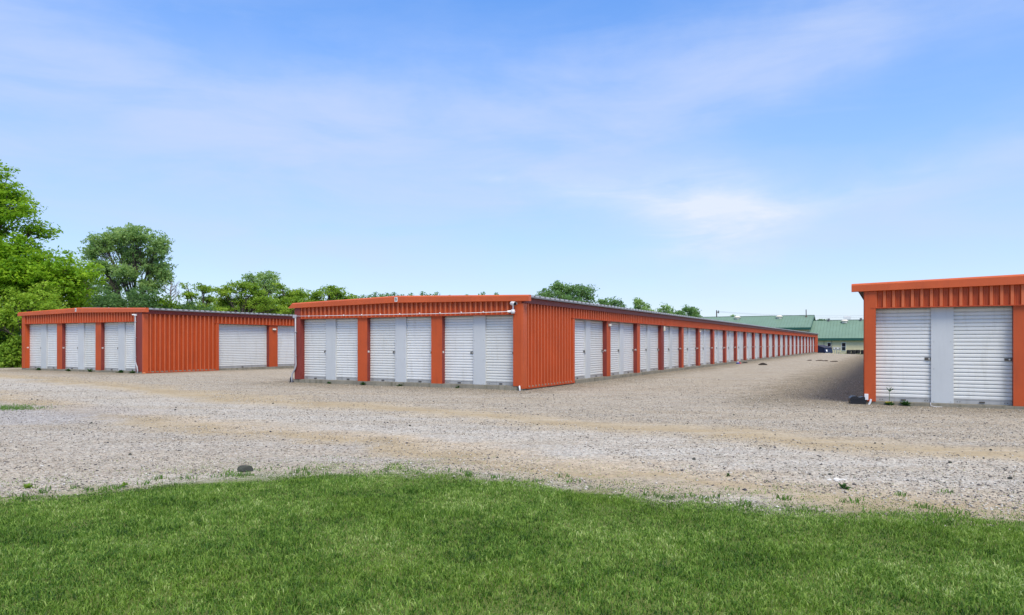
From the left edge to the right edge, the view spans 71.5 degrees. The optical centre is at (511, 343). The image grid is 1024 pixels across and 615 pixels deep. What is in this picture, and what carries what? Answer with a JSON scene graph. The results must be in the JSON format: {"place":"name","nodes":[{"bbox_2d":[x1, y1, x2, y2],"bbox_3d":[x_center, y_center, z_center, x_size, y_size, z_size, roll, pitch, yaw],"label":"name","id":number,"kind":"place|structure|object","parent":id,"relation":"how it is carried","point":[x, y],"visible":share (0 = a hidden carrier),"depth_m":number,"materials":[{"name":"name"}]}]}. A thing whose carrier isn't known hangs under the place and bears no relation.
{"place":"outdoors","nodes":[
{"label":"outdoors","id":0,"kind":"place"},
{"bbox_2d":[0,363,21,367],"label":"rough grass","id":1,"kind":"structure","parent":0,"point":[10,367],"depth_m":36.90,"materials":[{"name":"green plant"}]},
{"bbox_2d":[0,353,1023,614],"bbox_3d":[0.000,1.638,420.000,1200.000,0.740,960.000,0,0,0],"label":"ground","id":2,"kind":"structure","parent":0,"point":[820,369],"depth_m":9.70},
{"bbox_2d":[0,326,18,343],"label":"shrub","id":3,"kind":"object","parent":2,"relation":"on","point":[4,338],"visible":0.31,"depth_m":38.94,"materials":[{"name":"teal plant"}]},
{"bbox_2d":[0,328,20,351],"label":"shrub","id":4,"kind":"object","parent":2,"relation":"on","point":[1,340],"visible":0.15,"depth_m":39.27,"materials":[{"name":"green plant"}]},
{"bbox_2d":[0,332,21,366],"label":"shrub","id":5,"kind":"object","parent":2,"relation":"on","point":[11,355],"visible":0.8,"depth_m":37.04,"materials":[{"name":"green plant"}]},
{"bbox_2d":[22,483,34,488],"bbox_3d":[-4.619,1.360,6.790,0.078,0.054,0.098,0,0,21],"label":"weed","id":6,"kind":"object","parent":2,"relation":"on","point":[28,485],"visible":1,"depth_m":6.78,"materials":[{"name":"green plant"}]},
{"bbox_2d":[0,280,69,337],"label":"bush","id":7,"kind":"object","parent":2,"relation":"on","point":[30,298],"visible":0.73,"depth_m":37.68,"materials":[{"name":"green plant"}]},
{"bbox_2d":[0,159,108,308],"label":"tree","id":8,"kind":"object","parent":2,"relation":"on","point":[34,264],"visible":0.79,"depth_m":40.48,"materials":[{"name":"green plant"}]},
{"bbox_2d":[61,255,104,304],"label":"tree","id":9,"kind":"object","parent":2,"relation":"on","point":[82,261],"visible":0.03,"depth_m":65.51,"materials":[{"name":"green plant"}]},
{"bbox_2d":[83,282,121,307],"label":"shrub","id":10,"kind":"object","parent":2,"relation":"on","point":[94,304],"visible":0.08,"depth_m":56.47,"materials":[{"name":"teal plant"}]},
{"bbox_2d":[89,286,143,307],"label":"shrub","id":11,"kind":"object","parent":2,"relation":"on","point":[115,301],"visible":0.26,"depth_m":55.33,"materials":[{"name":"teal plant"}]},
{"bbox_2d":[75,222,176,305],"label":"tree","id":12,"kind":"object","parent":2,"relation":"on","point":[129,252],"visible":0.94,"depth_m":59.60,"materials":[{"name":"green plant"}]},
{"bbox_2d":[123,286,171,308],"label":"shrub","id":13,"kind":"object","parent":2,"relation":"on","point":[147,301],"visible":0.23,"depth_m":54.40,"materials":[{"name":"teal plant"}]},
{"bbox_2d":[18,307,294,372],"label":"storage building","id":14,"kind":"structure","parent":2,"relation":"on","point":[140,340],"depth_m":32.55,"materials":[{"name":"metal"}]},
{"bbox_2d":[30,324,40,367],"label":"door","id":15,"kind":"structure","parent":14,"relation":"in","point":[35,329],"depth_m":34.03,"materials":[{"name":"metal"}]},
{"bbox_2d":[41,324,47,368],"bbox_3d":[-22.137,0.140,33.654,0.430,2.106,0.076,0,0,28],"label":"door panel","id":16,"kind":"structure","parent":14,"relation":"in","point":[44,327],"depth_m":33.59,"materials":[{"name":"white metal"}]},
{"bbox_2d":[47,324,56,368],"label":"door","id":17,"kind":"structure","parent":14,"relation":"in","point":[52,328],"depth_m":33.38,"materials":[{"name":"metal"}]},
{"bbox_2d":[65,323,77,368],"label":"door","id":18,"kind":"structure","parent":14,"relation":"in","point":[71,329],"depth_m":32.66,"materials":[{"name":"metal"}]},
{"bbox_2d":[78,323,84,369],"bbox_3d":[-19.538,0.140,32.268,0.430,2.106,0.076,0,0,28],"label":"door panel","id":19,"kind":"structure","parent":14,"relation":"in","point":[81,326],"depth_m":32.22,"materials":[{"name":"white metal"}]},
{"bbox_2d":[85,323,94,369],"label":"door","id":20,"kind":"structure","parent":14,"relation":"in","point":[89,327],"depth_m":32.02,"materials":[{"name":"metal"}]},
{"bbox_2d":[104,323,117,370],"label":"door","id":21,"kind":"structure","parent":14,"relation":"in","point":[111,329],"depth_m":31.26,"materials":[{"name":"metal"}]},
{"bbox_2d":[118,322,125,370],"bbox_3d":[-16.940,0.140,30.883,0.430,2.106,0.076,0,0,28],"label":"door panel","id":22,"kind":"structure","parent":14,"relation":"in","point":[121,325],"depth_m":30.84,"materials":[{"name":"white metal"}]},
{"bbox_2d":[125,322,135,370],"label":"door","id":23,"kind":"structure","parent":14,"relation":"in","point":[130,326],"depth_m":30.65,"materials":[{"name":"metal"}]},
{"bbox_2d":[219,324,266,367],"bbox_3d":[-13.186,0.097,34.749,0.061,2.190,3.080,0,0,28],"label":"door","id":24,"kind":"structure","parent":14,"relation":"in","point":[240,346],"depth_m":34.75,"materials":[{"name":"metal"}]},
{"bbox_2d":[278,326,294,365],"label":"door","id":25,"kind":"structure","parent":14,"relation":"in","point":[286,334],"depth_m":37.29,"materials":[{"name":"metal"}]},
{"bbox_2d":[152,295,182,308],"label":"shrub","id":26,"kind":"object","parent":2,"relation":"on","point":[167,304],"visible":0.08,"depth_m":55.65,"materials":[{"name":"green plant"}]},
{"bbox_2d":[157,280,180,302],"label":"dead tree","id":27,"kind":"object","parent":2,"relation":"on","point":[172,286],"visible":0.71,"depth_m":57.96,"materials":[{"name":"plant"}]},
{"bbox_2d":[172,299,215,310],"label":"shrub","id":28,"kind":"object","parent":2,"relation":"on","point":[185,306],"visible":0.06,"depth_m":57.84,"materials":[{"name":"teal plant"}]},
{"bbox_2d":[178,282,226,310],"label":"tree","id":29,"kind":"object","parent":2,"relation":"on","point":[202,289],"visible":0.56,"depth_m":62.08,"materials":[{"name":"green plant"}]},
{"bbox_2d":[237,465,252,471],"bbox_3d":[-2.896,1.356,7.704,0.165,0.075,0.133,0,0,-42],"label":"rock","id":30,"kind":"object","parent":2,"relation":"on","point":[244,468],"visible":0.86,"depth_m":7.65,"materials":[{"name":"grey stone"}]},
{"bbox_2d":[206,279,293,313],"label":"tree","id":31,"kind":"object","parent":2,"relation":"on","point":[244,302],"visible":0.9,"depth_m":65.67,"materials":[{"name":"green plant"}]},
{"bbox_2d":[241,270,280,298],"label":"tree","id":32,"kind":"object","parent":2,"relation":"on","point":[265,283],"visible":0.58,"depth_m":91.48,"materials":[{"name":"green plant"}]},
{"bbox_2d":[239,296,283,313],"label":"shrub","id":33,"kind":"object","parent":2,"relation":"on","point":[254,311],"visible":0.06,"depth_m":69.68,"materials":[{"name":"green plant"}]},
{"bbox_2d":[269,281,310,314],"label":"tree","id":34,"kind":"object","parent":2,"relation":"on","point":[288,298],"visible":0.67,"depth_m":69.31,"materials":[{"name":"green plant"}]},
{"bbox_2d":[301,284,357,301],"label":"tree","id":35,"kind":"object","parent":2,"relation":"on","point":[330,292],"visible":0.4,"depth_m":71.63,"materials":[{"name":"green plant"}]},
{"bbox_2d":[0,401,1019,516],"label":"sparse weeds","id":36,"kind":"object","parent":2,"relation":"on","point":[160,476],"visible":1,"depth_m":6.77,"materials":[{"name":"green plant"}]},
{"bbox_2d":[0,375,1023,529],"bbox_3d":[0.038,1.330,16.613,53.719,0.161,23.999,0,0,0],"label":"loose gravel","id":37,"kind":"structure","parent":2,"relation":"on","point":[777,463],"depth_m":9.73,"materials":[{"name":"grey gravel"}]},
{"bbox_2d":[289,295,817,390],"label":"storage building","id":38,"kind":"structure","parent":2,"relation":"on","point":[528,342],"depth_m":23.73,"materials":[{"name":"metal"}]},
{"bbox_2d":[304,319,325,379],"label":"door","id":39,"kind":"structure","parent":38,"relation":"in","point":[315,330],"depth_m":24.91,"materials":[{"name":"metal"}]},
{"bbox_2d":[326,319,336,379],"bbox_3d":[-6.237,0.211,24.546,0.430,2.106,0.076,0,0,28],"label":"door panel","id":40,"kind":"structure","parent":38,"relation":"in","point":[331,324],"depth_m":24.50,"materials":[{"name":"white metal"}]},
{"bbox_2d":[336,319,357,380],"bbox_3d":[-5.570,0.168,24.217,1.080,2.190,0.060,0,0,28],"label":"door","id":41,"kind":"structure","parent":38,"relation":"in","point":[347,329],"depth_m":24.24,"materials":[{"name":"metal"}]},
{"bbox_2d":[370,318,394,381],"bbox_3d":[-4.264,0.168,23.504,1.080,2.190,0.075,0,0,28],"label":"door","id":42,"kind":"structure","parent":38,"relation":"in","point":[382,330],"depth_m":23.52,"materials":[{"name":"metal"}]},
{"bbox_2d":[395,317,406,381],"bbox_3d":[-3.611,0.211,23.146,0.430,2.106,0.076,0,0,28],"label":"door panel","id":43,"kind":"structure","parent":38,"relation":"in","point":[400,322],"depth_m":23.12,"materials":[{"name":"white metal"}]},
{"bbox_2d":[407,317,430,382],"bbox_3d":[-2.944,0.168,22.804,1.080,2.190,0.072,0,0,28],"label":"door","id":44,"kind":"structure","parent":38,"relation":"in","point":[418,328],"depth_m":22.85,"materials":[{"name":"metal"}]},
{"bbox_2d":[445,316,472,383],"bbox_3d":[-1.637,0.168,22.102,1.080,2.190,0.075,0,0,28],"label":"door","id":45,"kind":"structure","parent":38,"relation":"in","point":[459,329],"depth_m":22.12,"materials":[{"name":"metal"}]},
{"bbox_2d":[473,316,485,384],"bbox_3d":[-0.986,0.211,21.746,0.430,2.106,0.076,0,0,28],"label":"door panel","id":46,"kind":"structure","parent":38,"relation":"in","point":[479,322],"depth_m":21.71,"materials":[{"name":"white metal"}]},
{"bbox_2d":[486,315,512,385],"bbox_3d":[-0.341,0.168,21.417,1.060,2.190,0.084,0,0,28],"label":"door","id":47,"kind":"structure","parent":38,"relation":"in","point":[499,329],"depth_m":21.45,"materials":[{"name":"metal"}]},
{"bbox_2d":[510,301,516,308],"bbox_3d":[0.042,-1.115,20.900,0.122,0.249,0.280,0,0,-27],"label":"security camera","id":48,"kind":"object","parent":38,"relation":"attached to","point":[513,303],"visible":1,"depth_m":20.85,"materials":[{"name":"white paint"}]},
{"bbox_2d":[575,319,585,378],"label":"door","id":49,"kind":"structure","parent":38,"relation":"in","point":[579,324],"depth_m":25.17,"materials":[{"name":"metal"}]},
{"bbox_2d":[584,320,589,377],"bbox_3d":[2.729,0.211,25.735,0.076,2.106,0.430,0,0,28],"label":"door panel","id":50,"kind":"structure","parent":38,"relation":"in","point":[587,322],"depth_m":25.66,"materials":[{"name":"white metal"}]},
{"bbox_2d":[590,321,602,377],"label":"door","id":51,"kind":"structure","parent":38,"relation":"in","point":[596,327],"depth_m":26.59,"materials":[{"name":"metal"}]},
{"bbox_2d":[611,322,619,374],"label":"door","id":52,"kind":"structure","parent":38,"relation":"in","point":[615,326],"depth_m":28.39,"materials":[{"name":"metal"}]},
{"bbox_2d":[618,322,623,373],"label":"door panel","id":53,"kind":"structure","parent":38,"relation":"in","point":[621,325],"depth_m":28.90,"materials":[{"name":"white metal"}]},
{"bbox_2d":[624,323,633,373],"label":"door","id":54,"kind":"structure","parent":38,"relation":"in","point":[628,328],"depth_m":29.84,"materials":[{"name":"metal"}]},
{"bbox_2d":[640,324,646,371],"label":"door","id":55,"kind":"structure","parent":38,"relation":"in","point":[643,349],"depth_m":31.60,"materials":[{"name":"metal"}]},
{"bbox_2d":[646,325,649,370],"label":"door panel","id":56,"kind":"structure","parent":38,"relation":"in","point":[647,326],"depth_m":32.12,"materials":[{"name":"white metal"}]},
{"bbox_2d":[650,325,658,370],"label":"door","id":57,"kind":"structure","parent":38,"relation":"in","point":[654,349],"depth_m":33.07,"materials":[{"name":"metal"}]},
{"bbox_2d":[664,326,669,368],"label":"door","id":58,"kind":"structure","parent":38,"relation":"in","point":[666,366],"depth_m":34.89,"materials":[{"name":"metal"}]},
{"bbox_2d":[668,326,671,368],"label":"door panel","id":59,"kind":"structure","parent":38,"relation":"in","point":[670,327],"depth_m":35.32,"materials":[{"name":"white metal"}]},
{"bbox_2d":[672,327,678,367],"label":"door","id":60,"kind":"structure","parent":38,"relation":"in","point":[675,348],"depth_m":36.34,"materials":[{"name":"metal"}]},
{"bbox_2d":[684,328,687,366],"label":"door","id":61,"kind":"structure","parent":38,"relation":"in","point":[685,329],"depth_m":38.11,"materials":[{"name":"metal"}]},
{"bbox_2d":[687,328,689,366],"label":"door panel","id":62,"kind":"structure","parent":38,"relation":"in","point":[688,329],"depth_m":38.47,"materials":[{"name":"white metal"}]},
{"bbox_2d":[690,328,695,365],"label":"door","id":63,"kind":"structure","parent":38,"relation":"in","point":[692,330],"depth_m":39.51,"materials":[{"name":"metal"}]},
{"bbox_2d":[700,329,703,364],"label":"door","id":64,"kind":"structure","parent":38,"relation":"in","point":[701,333],"depth_m":41.33,"materials":[{"name":"metal"}]},
{"bbox_2d":[703,329,705,364],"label":"door panel","id":65,"kind":"structure","parent":38,"relation":"in","point":[704,330],"depth_m":41.76,"materials":[{"name":"white metal"}]},
{"bbox_2d":[706,329,709,363],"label":"door","id":66,"kind":"structure","parent":38,"relation":"in","point":[707,330],"depth_m":42.80,"materials":[{"name":"metal"}]},
{"bbox_2d":[714,330,716,362],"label":"door","id":67,"kind":"structure","parent":38,"relation":"in","point":[715,333],"depth_m":44.63,"materials":[{"name":"metal"}]},
{"bbox_2d":[716,330,718,362],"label":"door panel","id":68,"kind":"structure","parent":38,"relation":"in","point":[717,331],"depth_m":44.95,"materials":[{"name":"white metal"}]},
{"bbox_2d":[719,330,723,362],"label":"door","id":69,"kind":"structure","parent":38,"relation":"in","point":[721,348],"depth_m":46.04,"materials":[{"name":"metal"}]},
{"bbox_2d":[727,331,728,361],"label":"door","id":70,"kind":"structure","parent":38,"relation":"in","point":[727,331],"depth_m":47.91,"materials":[{"name":"metal"}]},
{"bbox_2d":[728,331,729,361],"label":"door panel","id":71,"kind":"structure","parent":38,"relation":"in","point":[728,331],"depth_m":48.23,"materials":[{"name":"white metal"}]},
{"bbox_2d":[730,331,733,361],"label":"door","id":72,"kind":"structure","parent":38,"relation":"in","point":[731,332],"depth_m":49.24,"materials":[{"name":"metal"}]},
{"bbox_2d":[737,332,738,360],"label":"door","id":73,"kind":"structure","parent":38,"relation":"in","point":[737,332],"depth_m":51.13,"materials":[{"name":"metal"}]},
{"bbox_2d":[738,332,740,360],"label":"door panel","id":74,"kind":"structure","parent":38,"relation":"in","point":[739,336],"depth_m":51.41,"materials":[{"name":"white metal"}]},
{"bbox_2d":[741,332,743,359],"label":"door","id":75,"kind":"structure","parent":38,"relation":"in","point":[742,347],"depth_m":52.71,"materials":[{"name":"metal"}]},
{"bbox_2d":[747,332,748,359],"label":"door panel","id":76,"kind":"structure","parent":38,"relation":"in","point":[747,332],"depth_m":54.65,"materials":[{"name":"white metal"}]},
{"bbox_2d":[749,333,751,358],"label":"door","id":77,"kind":"structure","parent":38,"relation":"in","point":[750,334],"depth_m":55.75,"materials":[{"name":"metal"}]},
{"bbox_2d":[755,333,756,358],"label":"door panel","id":78,"kind":"structure","parent":38,"relation":"in","point":[756,333],"depth_m":57.90,"materials":[{"name":"white metal"}]},
{"bbox_2d":[757,333,759,358],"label":"door","id":79,"kind":"structure","parent":38,"relation":"in","point":[758,346],"depth_m":58.91,"materials":[{"name":"metal"}]},
{"bbox_2d":[764,334,766,357],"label":"door","id":80,"kind":"structure","parent":38,"relation":"in","point":[765,346],"depth_m":62.34,"materials":[{"name":"metal"}]},
{"bbox_2d":[769,334,770,356],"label":"door panel","id":81,"kind":"structure","parent":38,"relation":"in","point":[769,334],"depth_m":64.63,"materials":[{"name":"white metal"}]},
{"bbox_2d":[776,335,777,355],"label":"door","id":82,"kind":"structure","parent":38,"relation":"in","point":[776,335],"depth_m":68.77,"materials":[{"name":"metal"}]},
{"bbox_2d":[780,335,781,355],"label":"door panel","id":83,"kind":"structure","parent":38,"relation":"in","point":[780,335],"depth_m":70.96,"materials":[{"name":"white metal"}]},
{"bbox_2d":[535,280,599,302],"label":"tree","id":84,"kind":"object","parent":2,"relation":"on","point":[558,289],"visible":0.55,"depth_m":109.43,"materials":[{"name":"green plant"}]},
{"bbox_2d":[595,296,625,307],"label":"tree","id":85,"kind":"object","parent":2,"relation":"on","point":[614,302],"visible":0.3,"depth_m":129.62,"materials":[{"name":"green plant"}]},
{"bbox_2d":[632,297,655,311],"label":"tree","id":86,"kind":"object","parent":2,"relation":"on","point":[637,302],"visible":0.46,"depth_m":131.15,"materials":[{"name":"green plant"}]},
{"bbox_2d":[653,302,674,313],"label":"tree","id":87,"kind":"object","parent":2,"relation":"on","point":[664,309],"visible":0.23,"depth_m":149.11,"materials":[{"name":"green plant"}]},
{"bbox_2d":[670,309,686,315],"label":"tree","id":88,"kind":"object","parent":2,"relation":"on","point":[677,312],"visible":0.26,"depth_m":156.56,"materials":[{"name":"green plant"}]},
{"bbox_2d":[681,305,702,317],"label":"tree","id":89,"kind":"object","parent":2,"relation":"on","point":[688,310],"visible":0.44,"depth_m":151.00,"materials":[{"name":"green plant"}]},
{"bbox_2d":[818,345,832,352],"bbox_3d":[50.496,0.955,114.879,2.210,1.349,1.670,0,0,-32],"label":"car","id":90,"kind":"object","parent":2,"relation":"on","point":[824,349],"visible":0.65,"depth_m":114.31,"materials":[{"name":"blue metal"}]},
{"bbox_2d":[833,347,840,353],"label":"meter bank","id":91,"kind":"structure","parent":2,"relation":"on","point":[836,348],"depth_m":123.43,"materials":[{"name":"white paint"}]},
{"bbox_2d":[838,482,851,489],"bbox_3d":[3.172,1.362,6.778,0.114,0.053,0.160,0,0,31],"label":"weed","id":92,"kind":"object","parent":2,"relation":"on","point":[843,485],"visible":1,"depth_m":6.78,"materials":[{"name":"green plant"}]},
{"bbox_2d":[848,396,865,403],"bbox_3d":[7.899,1.298,16.263,0.355,0.188,0.192,0,0,12],"label":"bait box","id":93,"kind":"object","parent":2,"relation":"on","point":[856,400],"visible":0.98,"depth_m":16.18,"materials":[{"name":"black plastic"}]},
{"bbox_2d":[864,394,871,404],"bbox_3d":[8.083,1.287,16.134,0.153,0.270,0.090,0,0,28],"label":"drain stub","id":94,"kind":"object","parent":2,"relation":"on","point":[866,398],"visible":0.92,"depth_m":16.12,"materials":[{"name":"white plastic"}]},
{"bbox_2d":[901,400,910,405],"bbox_3d":[8.764,1.330,15.804,0.234,0.124,0.247,0,0,0],"label":"weed","id":95,"kind":"object","parent":2,"relation":"on","point":[904,403],"visible":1,"depth_m":15.79,"materials":[{"name":"green plant"}]},
{"bbox_2d":[851,274,1023,409],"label":"storage building","id":96,"kind":"structure","parent":2,"relation":"on","point":[952,342],"depth_m":15.59,"materials":[{"name":"metal"}]},
{"bbox_2d":[876,308,930,402],"bbox_3d":[8.824,0.223,16.033,1.100,2.190,0.075,0,0,28],"label":"door","id":97,"kind":"structure","parent":96,"relation":"in","point":[903,336],"depth_m":16.04,"materials":[{"name":"metal"}]},
{"bbox_2d":[931,307,953,403],"bbox_3d":[9.484,0.266,15.673,0.430,2.106,0.076,0,0,28],"label":"door panel","id":98,"kind":"structure","parent":96,"relation":"in","point":[942,319],"depth_m":15.64,"materials":[{"name":"white metal"}]},
{"bbox_2d":[954,307,1011,404],"bbox_3d":[10.141,0.223,15.340,1.070,2.190,0.075,0,0,28],"label":"door","id":99,"kind":"structure","parent":96,"relation":"in","point":[982,335],"depth_m":15.34,"materials":[{"name":"metal"}]},
{"bbox_2d":[0,455,1023,614],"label":"lawn","id":100,"kind":"structure","parent":0,"point":[420,490],"depth_m":4.67,"materials":[{"name":"green plant"}]},
{"bbox_2d":[0,0,1023,319],"label":"sky","id":101,"kind":"structure","parent":0,"point":[742,157],"materials":[{"name":"blue"}]},
{"bbox_2d":[703,309,863,353],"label":"green roofed building","id":102,"kind":"structure","parent":0,"point":[846,333],"depth_m":135.62,"materials":[{"name":"beige"}]},
{"bbox_2d":[841,343,845,350],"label":"window","id":103,"kind":"structure","parent":102,"relation":"in","point":[843,345],"depth_m":130.75,"materials":[{"name":"black glass"}]},
{"bbox_2d":[827,478,845,480],"bbox_3d":[3.293,1.380,7.207,0.180,0.018,0.124,0,0,-31],"label":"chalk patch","id":104,"kind":"object","parent":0,"point":[836,479],"visible":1,"depth_m":7.18,"materials":[{"name":"white"}]}
]}

